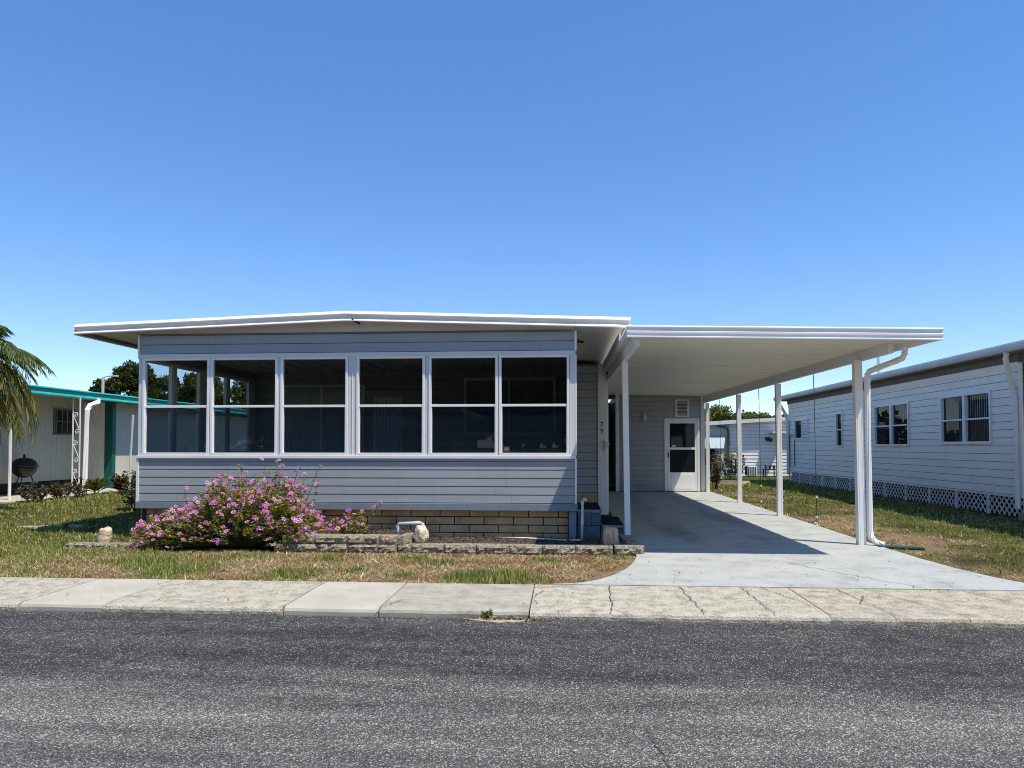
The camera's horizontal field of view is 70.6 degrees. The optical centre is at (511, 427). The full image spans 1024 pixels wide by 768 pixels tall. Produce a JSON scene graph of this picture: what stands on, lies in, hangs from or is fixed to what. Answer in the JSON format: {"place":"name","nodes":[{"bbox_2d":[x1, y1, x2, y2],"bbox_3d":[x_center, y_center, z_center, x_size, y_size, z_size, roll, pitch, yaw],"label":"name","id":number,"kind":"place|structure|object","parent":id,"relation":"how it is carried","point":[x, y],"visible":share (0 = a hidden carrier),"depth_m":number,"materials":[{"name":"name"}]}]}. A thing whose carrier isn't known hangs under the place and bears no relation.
{"place":"outdoors","nodes":[
{"label":"outdoors","id":0,"kind":"place"},
{"bbox_2d":[0,577,99,610],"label":"sidewalk","id":1,"kind":"structure","parent":0,"point":[13,597],"depth_m":7.12,"materials":[{"name":"concrete"}]},
{"bbox_2d":[20,579,171,611],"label":"sidewalk","id":2,"kind":"structure","parent":0,"point":[85,597],"depth_m":6.75,"materials":[{"name":"concrete"}]},
{"bbox_2d":[102,580,324,614],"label":"sidewalk","id":3,"kind":"structure","parent":0,"point":[207,597],"depth_m":6.66,"materials":[{"name":"concrete"}]},
{"bbox_2d":[284,582,406,616],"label":"sidewalk","id":4,"kind":"structure","parent":0,"point":[365,599],"depth_m":6.57,"materials":[{"name":"concrete"}]},
{"bbox_2d":[175,527,628,550],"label":"mulch","id":5,"kind":"object","parent":0,"point":[485,537],"visible":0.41,"depth_m":10.17,"materials":[{"name":"brown plant"}]},
{"bbox_2d":[125,457,330,549],"bbox_3d":[-3.897,1.026,10.077,2.558,1.228,1.298,0,-2,4],"label":"flowering bush","id":6,"kind":"object","parent":5,"relation":"on","point":[224,517],"visible":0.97,"depth_m":9.80,"materials":[{"name":"pink plant"}]},
{"bbox_2d":[327,500,382,533],"bbox_3d":[-2.177,1.317,9.935,0.803,0.639,0.404,0,-2,4],"label":"flowering plant","id":7,"kind":"object","parent":5,"relation":"on","point":[340,528],"visible":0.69,"depth_m":9.88,"materials":[{"name":"pink plant"}]},
{"bbox_2d":[395,521,423,533],"bbox_3d":[-1.417,1.436,10.074,0.409,0.259,0.062,0,-2,-4],"label":"drain pipe","id":8,"kind":"object","parent":5,"relation":"on","point":[407,523],"visible":0.7,"depth_m":10.06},
{"bbox_2d":[413,524,428,542],"bbox_3d":[-1.217,1.460,9.701,0.222,0.322,0.205,0,-2,4],"label":"rock","id":9,"kind":"object","parent":5,"relation":"on","point":[421,534],"visible":0.87,"depth_m":9.64,"materials":[{"name":"beige stone"}]},
{"bbox_2d":[495,537,579,540],"bbox_3d":[0.356,1.587,10.258,1.228,0.041,0.050,0,-2,10],"label":"irrigation pipe","id":10,"kind":"object","parent":5,"relation":"on","point":[535,538],"visible":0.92,"depth_m":10.26,"materials":[{"name":"plastic"}]},
{"bbox_2d":[580,498,586,540],"bbox_3d":[1.024,1.325,10.361,0.090,0.635,0.056,0,-2,15],"label":"standpipe","id":11,"kind":"object","parent":5,"relation":"on","point":[582,503],"visible":0.94,"depth_m":10.35,"materials":[{"name":"plastic"}]},
{"bbox_2d":[602,526,618,547],"bbox_3d":[1.317,1.485,9.632,0.222,0.325,0.139,0,-2,4],"label":"tree stump","id":12,"kind":"object","parent":5,"relation":"on","point":[610,536],"visible":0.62,"depth_m":9.58,"materials":[{"name":"grey wood"}]},
{"bbox_2d":[379,583,533,618],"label":"sidewalk","id":13,"kind":"structure","parent":0,"point":[441,600],"depth_m":6.50,"materials":[{"name":"concrete"}]},
{"bbox_2d":[0,610,1023,767],"bbox_3d":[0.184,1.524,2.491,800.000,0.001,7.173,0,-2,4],"label":"road","id":14,"kind":"structure","parent":0,"point":[121,690],"depth_m":4.26,"materials":[{"name":"grey asphalt"}]},
{"bbox_2d":[479,608,493,618],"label":"weed","id":15,"kind":"object","parent":14,"relation":"on","point":[486,614],"visible":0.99,"depth_m":6.11,"materials":[{"name":"green plant"}]},
{"bbox_2d":[462,618,535,622],"bbox_3d":[-0.112,1.614,6.011,0.620,0.011,0.116,0,-2,4],"label":"sand patch","id":16,"kind":"object","parent":14,"relation":"on","point":[497,621],"visible":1,"depth_m":6.02,"materials":[{"name":"beige sand"}]},
{"bbox_2d":[646,729,670,767],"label":"road crack","id":17,"kind":"object","parent":14,"relation":"on","point":[658,747],"visible":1,"depth_m":3.50,"materials":[{"name":"grey asphalt"}]},
{"bbox_2d":[0,476,1023,591],"bbox_3d":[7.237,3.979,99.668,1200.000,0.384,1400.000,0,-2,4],"label":"ground","id":18,"kind":"structure","parent":0,"point":[967,554],"depth_m":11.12,"materials":[{"name":"green plant"}]},
{"bbox_2d":[0,325,56,450],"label":"palm tree","id":19,"kind":"object","parent":18,"relation":"on","point":[12,412],"visible":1,"depth_m":13.29,"materials":[{"name":"green plant"}]},
{"bbox_2d":[15,481,50,501],"bbox_3d":[-10.175,1.366,15.331,0.645,0.451,0.567,0,-2,4],"label":"border plant","id":20,"kind":"object","parent":18,"relation":"on","point":[35,495],"visible":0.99,"depth_m":15.31,"materials":[{"name":"green plant"}]},
{"bbox_2d":[17,525,82,528],"bbox_3d":[-7.847,1.697,12.285,1.014,0.050,0.268,1,-2,-20],"label":"stepping stone","id":21,"kind":"object","parent":18,"relation":"on","point":[69,526],"visible":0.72,"depth_m":12.28,"materials":[{"name":"concrete"}]},
{"bbox_2d":[46,481,76,498],"bbox_3d":[-10.080,1.408,16.139,0.595,0.399,0.578,0,-2,4],"label":"border plant","id":22,"kind":"object","parent":18,"relation":"on","point":[59,490],"visible":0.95,"depth_m":16.09,"materials":[{"name":"green plant"}]},
{"bbox_2d":[64,477,90,496],"bbox_3d":[-10.023,1.383,16.774,0.554,0.466,0.588,-1,-2,44],"label":"border plant","id":23,"kind":"object","parent":18,"relation":"on","point":[78,488],"visible":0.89,"depth_m":16.75,"materials":[{"name":"green plant"}]},
{"bbox_2d":[83,476,109,493],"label":"border plant","id":24,"kind":"object","parent":18,"relation":"on","point":[97,484],"visible":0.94,"depth_m":17.43,"materials":[{"name":"green plant"}]},
{"bbox_2d":[88,378,119,394],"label":"tree","id":25,"kind":"object","parent":18,"relation":"on","point":[97,387],"visible":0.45,"depth_m":51.95,"materials":[{"name":"green plant"}]},
{"bbox_2d":[97,526,112,541],"bbox_3d":[-5.685,1.529,10.098,0.189,0.284,0.152,0,-2,4],"label":"rock","id":26,"kind":"object","parent":18,"relation":"on","point":[105,534],"visible":0.75,"depth_m":10.04,"materials":[{"name":"beige stone"}]},
{"bbox_2d":[66,542,146,548],"bbox_3d":[-5.592,1.638,9.945,1.094,0.085,0.173,0,-2,4],"label":"garden edging","id":27,"kind":"object","parent":18,"relation":"on","point":[86,545],"visible":0.64,"depth_m":9.91,"materials":[{"name":"grey stone"}]},
{"bbox_2d":[101,375,118,392],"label":"street lamp","id":28,"kind":"object","parent":18,"relation":"on","point":[102,383],"visible":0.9,"depth_m":47.08,"materials":[{"name":"white metal"}]},
{"bbox_2d":[109,473,134,492],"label":"border plant","id":29,"kind":"object","parent":18,"relation":"on","point":[118,481],"visible":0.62,"depth_m":18.09,"materials":[{"name":"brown plant"}]},
{"bbox_2d":[0,384,245,503],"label":"neighbour house","id":30,"kind":"structure","parent":18,"relation":"on","point":[85,435],"depth_m":19.88,"materials":[{"name":"metal"}]},
{"bbox_2d":[11,454,38,494],"bbox_3d":[-11.723,1.137,17.362,0.590,0.964,0.605,0,-2,4],"label":"kettle grill","id":31,"kind":"object","parent":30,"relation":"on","point":[23,467],"visible":0.93,"depth_m":17.20,"materials":[{"name":"black metal"}]},
{"bbox_2d":[53,408,75,434],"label":"window","id":32,"kind":"structure","parent":30,"relation":"in","point":[54,409],"depth_m":19.24,"materials":[{"name":"black glass"}]},
{"bbox_2d":[116,470,138,510],"bbox_3d":[-7.793,1.308,14.903,0.650,0.843,0.634,0,-2,4],"label":"shrub","id":33,"kind":"object","parent":18,"relation":"on","point":[132,501],"visible":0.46,"depth_m":14.82,"materials":[{"name":"green plant"}]},
{"bbox_2d":[128,415,133,489],"bbox_3d":[-9.371,0.715,17.788,0.055,2.006,0.279,1,-2,-44],"label":"garden pole","id":34,"kind":"object","parent":18,"relation":"on","point":[131,443],"visible":0.79,"depth_m":17.79,"materials":[{"name":"white metal"}]},
{"bbox_2d":[108,359,154,396],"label":"tree","id":35,"kind":"object","parent":18,"relation":"on","point":[125,381],"visible":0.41,"depth_m":51.31,"materials":[{"name":"green plant"}]},
{"bbox_2d":[129,372,180,399],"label":"tree","id":36,"kind":"object","parent":18,"relation":"on","point":[159,388],"visible":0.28,"depth_m":51.25,"materials":[{"name":"green plant"}]},
{"bbox_2d":[168,372,231,404],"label":"tree","id":37,"kind":"object","parent":18,"relation":"on","point":[187,392],"visible":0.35,"depth_m":50.94,"materials":[{"name":"green plant"}]},
{"bbox_2d":[217,380,245,408],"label":"tree","id":38,"kind":"object","parent":18,"relation":"on","point":[238,391],"visible":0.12,"depth_m":52.03,"materials":[{"name":"green plant"}]},
{"bbox_2d":[274,533,414,552],"bbox_3d":[-2.199,1.547,9.712,1.897,0.215,0.471,0,-2,4],"label":"garden edging","id":39,"kind":"object","parent":18,"relation":"on","point":[375,543],"visible":0.92,"depth_m":9.53,"materials":[{"name":"grey stone"}]},
{"bbox_2d":[73,311,630,538],"bbox_3d":[-1.609,0.177,18.309,9.060,3.404,15.514,0,-2,4],"label":"mobile home","id":40,"kind":"object","parent":18,"relation":"on","point":[461,425],"visible":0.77,"depth_m":10.93,"materials":[{"name":"grey metal"}]},
{"bbox_2d":[146,361,172,452],"bbox_3d":[-5.662,-0.300,11.562,0.066,1.481,0.776,0,-2,4],"label":"window","id":41,"kind":"structure","parent":40,"relation":"in","point":[170,392],"depth_m":11.90,"materials":[{"name":"white metal"}]},
{"bbox_2d":[142,358,209,454],"bbox_3d":[-5.112,-0.314,11.017,1.056,1.481,0.068,0,-2,4],"label":"window","id":42,"kind":"structure","parent":40,"relation":"in","point":[144,383],"depth_m":11.01,"materials":[{"name":"white metal"}]},
{"bbox_2d":[176,366,200,452],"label":"window","id":43,"kind":"structure","parent":40,"relation":"in","point":[198,396],"depth_m":12.80,"materials":[{"name":"white metal"}]},
{"bbox_2d":[205,372,226,452],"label":"window","id":44,"kind":"structure","parent":40,"relation":"in","point":[224,414],"depth_m":13.81,"materials":[{"name":"white metal"}]},
{"bbox_2d":[229,377,249,452],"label":"window","id":45,"kind":"structure","parent":40,"relation":"in","point":[247,416],"depth_m":14.80,"materials":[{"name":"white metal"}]},
{"bbox_2d":[209,357,277,454],"bbox_3d":[-4.050,-0.316,10.940,1.046,1.481,0.068,0,-2,4],"label":"window","id":46,"kind":"structure","parent":40,"relation":"in","point":[212,364],"depth_m":10.92,"materials":[{"name":"white metal"}]},
{"bbox_2d":[280,357,348,454],"bbox_3d":[-2.968,-0.318,10.861,1.036,1.481,0.068,0,-2,4],"label":"window","id":47,"kind":"structure","parent":40,"relation":"in","point":[282,407],"depth_m":10.85,"materials":[{"name":"white metal"}]},
{"bbox_2d":[284,385,364,452],"bbox_3d":[-3.946,0.177,14.980,1.810,2.110,0.030,0,-2,4],"label":"sliding door","id":48,"kind":"structure","parent":40,"relation":"in","point":[285,386],"depth_m":14.97,"materials":[{"name":"black metal"}]},
{"bbox_2d":[356,356,424,454],"bbox_3d":[-1.806,-0.321,10.777,1.036,1.481,0.068,0,-2,4],"label":"window","id":49,"kind":"structure","parent":40,"relation":"in","point":[358,405],"depth_m":10.76,"materials":[{"name":"white metal"}]},
{"bbox_2d":[428,355,497,454],"bbox_3d":[-0.721,-0.323,10.698,1.031,1.481,0.068,0,-2,4],"label":"window","id":50,"kind":"structure","parent":40,"relation":"in","point":[430,405],"depth_m":10.67,"materials":[{"name":"white metal"}]},
{"bbox_2d":[464,377,555,434],"bbox_3d":[-0.046,-0.425,14.720,1.880,1.160,0.056,0,-2,4],"label":"window","id":51,"kind":"structure","parent":40,"relation":"in","point":[547,378],"depth_m":14.70,"materials":[{"name":"black glass"}]},
{"bbox_2d":[499,355,569,455],"bbox_3d":[0.324,-0.325,10.623,1.036,1.481,0.068,0,-2,4],"label":"window","id":52,"kind":"structure","parent":40,"relation":"in","point":[501,405],"depth_m":10.60,"materials":[{"name":"white metal"}]},
{"bbox_2d":[4,547,1015,620],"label":"leaf litter","id":53,"kind":"object","parent":18,"relation":"on","point":[508,618],"visible":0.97,"depth_m":6.63,"materials":[{"name":"brown plant"}]},
{"bbox_2d":[398,534,643,554],"bbox_3d":[0.152,1.614,10.145,3.204,0.125,1.624,0,-2,4],"label":"garden edging","id":54,"kind":"object","parent":18,"relation":"on","point":[634,546],"visible":0.93,"depth_m":9.40,"materials":[{"name":"grey stone"}]},
{"bbox_2d":[576,503,623,537],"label":"entry steps","id":55,"kind":"structure","parent":18,"relation":"on","point":[595,522],"depth_m":10.92,"materials":[{"name":"grey concrete"}]},
{"bbox_2d":[710,449,725,488],"bbox_3d":[6.621,1.303,23.499,0.518,1.430,0.620,0,-2,-7],"label":"dry shrub","id":56,"kind":"object","parent":18,"relation":"on","point":[716,469],"visible":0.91,"depth_m":23.39,"materials":[{"name":"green plant"}]},
{"bbox_2d":[718,455,735,477],"bbox_3d":[9.512,1.738,31.962,0.695,1.002,0.499,0,-2,4],"label":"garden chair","id":57,"kind":"object","parent":18,"relation":"on","point":[724,466],"visible":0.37,"depth_m":31.90,"materials":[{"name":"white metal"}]},
{"bbox_2d":[713,480,749,486],"bbox_3d":[7.478,1.946,24.584,1.121,0.195,1.485,-1,-2,21],"label":"planter frame","id":58,"kind":"object","parent":18,"relation":"on","point":[726,482],"visible":0.46,"depth_m":24.37,"materials":[{"name":"beige wood"}]},
{"bbox_2d":[709,404,758,420],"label":"tree","id":59,"kind":"object","parent":18,"relation":"on","point":[721,413],"visible":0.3,"depth_m":53.85,"materials":[{"name":"green plant"}]},
{"bbox_2d":[721,446,747,479],"bbox_3d":[9.138,1.485,29.924,1.193,1.405,1.035,0,-2,4],"label":"shrub","id":60,"kind":"object","parent":18,"relation":"on","point":[731,469],"visible":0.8,"depth_m":29.79,"materials":[{"name":"green plant"}]},
{"bbox_2d":[745,466,756,475],"bbox_3d":[10.803,1.977,32.708,0.430,0.440,0.512,0,-2,4],"label":"air conditioner","id":61,"kind":"object","parent":18,"relation":"on","point":[750,470],"visible":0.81,"depth_m":32.46,"materials":[{"name":"white metal"}]},
{"bbox_2d":[752,412,774,418],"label":"tree","id":62,"kind":"object","parent":18,"relation":"on","point":[763,415],"visible":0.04,"depth_m":53.98,"materials":[{"name":"green plant"}]},
{"bbox_2d":[762,469,775,476],"bbox_3d":[11.554,2.064,32.406,0.550,0.370,0.400,0,-2,4],"label":"garden table","id":63,"kind":"object","parent":18,"relation":"on","point":[768,469],"visible":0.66,"depth_m":32.24,"materials":[{"name":"metal"}]},
{"bbox_2d":[773,340,1023,520],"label":"white house","id":64,"kind":"structure","parent":18,"relation":"on","point":[948,431],"depth_m":17.19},
{"bbox_2d":[794,418,808,439],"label":"window","id":65,"kind":"structure","parent":64,"relation":"in","point":[801,428],"depth_m":26.69,"materials":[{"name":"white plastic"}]},
{"bbox_2d":[835,412,842,446],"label":"window","id":66,"kind":"structure","parent":64,"relation":"in","point":[838,416],"depth_m":23.12,"materials":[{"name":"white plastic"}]},
{"bbox_2d":[873,404,889,445],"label":"window","id":67,"kind":"structure","parent":64,"relation":"in","point":[881,434],"depth_m":20.06,"materials":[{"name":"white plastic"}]},
{"bbox_2d":[890,401,909,445],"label":"window","id":68,"kind":"structure","parent":64,"relation":"in","point":[899,434],"depth_m":18.92,"materials":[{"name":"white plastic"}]},
{"bbox_2d":[939,393,963,443],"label":"window","id":69,"kind":"structure","parent":64,"relation":"in","point":[951,431],"depth_m":16.46,"materials":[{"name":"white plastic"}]},
{"bbox_2d":[963,390,992,443],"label":"window","id":70,"kind":"structure","parent":64,"relation":"in","point":[975,430],"depth_m":15.36,"materials":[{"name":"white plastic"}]},
{"bbox_2d":[876,545,924,549],"bbox_3d":[5.314,1.645,9.901,0.587,0.026,0.179,-1,-2,23],"label":"drain sleeve","id":71,"kind":"object","parent":18,"relation":"on","point":[903,547],"visible":0.95,"depth_m":9.84,"materials":[{"name":"green plastic"}]},
{"bbox_2d":[0,0,1023,415],"label":"sky","id":72,"kind":"structure","parent":0,"point":[790,163],"materials":[{"name":"blue"}]},
{"bbox_2d":[530,584,830,624],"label":"sidewalk","id":73,"kind":"structure","parent":0,"point":[761,605],"depth_m":6.33,"materials":[{"name":"concrete"}]},
{"bbox_2d":[705,417,791,476],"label":"house","id":74,"kind":"structure","parent":0,"point":[757,448],"depth_m":33.24,"materials":[{"name":"white"}]},
{"bbox_2d":[705,449,715,465],"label":"window","id":75,"kind":"structure","parent":74,"relation":"in","point":[711,450],"depth_m":33.37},
{"bbox_2d":[553,491,1023,590],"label":"driveway","id":76,"kind":"structure","parent":0,"point":[676,533],"depth_m":9.15,"materials":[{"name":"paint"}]},
{"bbox_2d":[610,395,704,491],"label":"utility shed","id":77,"kind":"structure","parent":76,"relation":"on","point":[666,442],"depth_m":22.02,"materials":[{"name":"grey metal"}]},
{"bbox_2d":[667,421,696,490],"bbox_3d":[5.163,0.872,21.944,0.890,2.125,0.070,0,-2,4],"label":"storm door","id":78,"kind":"structure","parent":77,"relation":"in","point":[681,435],"depth_m":21.96,"materials":[{"name":"white metal"}]},
{"bbox_2d":[603,325,943,545],"bbox_3d":[3.849,0.226,16.850,3.720,3.242,16.430,0,-2,4],"label":"carport","id":79,"kind":"object","parent":76,"relation":"on","point":[710,363],"visible":0.86,"depth_m":10.65,"materials":[{"name":"white metal"}]},
{"bbox_2d":[719,399,721,495],"bbox_3d":[5.687,0.550,19.733,0.059,2.673,0.036,0,-2,4],"label":"tie cord","id":80,"kind":"object","parent":79,"relation":"hanging from","point":[720,445],"visible":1,"depth_m":19.73,"materials":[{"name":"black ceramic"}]},
{"bbox_2d":[758,388,761,507],"bbox_3d":[5.398,0.462,15.744,0.059,2.641,0.036,0,-2,4],"label":"tie cord","id":81,"kind":"object","parent":79,"relation":"hanging from","point":[760,462],"visible":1,"depth_m":15.73,"materials":[{"name":"black ceramic"}]},
{"bbox_2d":[813,374,817,525],"bbox_3d":[5.146,0.385,12.274,0.059,2.614,0.036,0,-2,4],"label":"tie cord","id":82,"kind":"object","parent":79,"relation":"hanging from","point":[816,496],"visible":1,"depth_m":12.27,"materials":[{"name":"black ceramic"}]},
{"bbox_2d":[788,588,1023,627],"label":"sidewalk","id":83,"kind":"structure","parent":0,"point":[946,608],"depth_m":6.28,"materials":[{"name":"beige concrete"}]}
]}

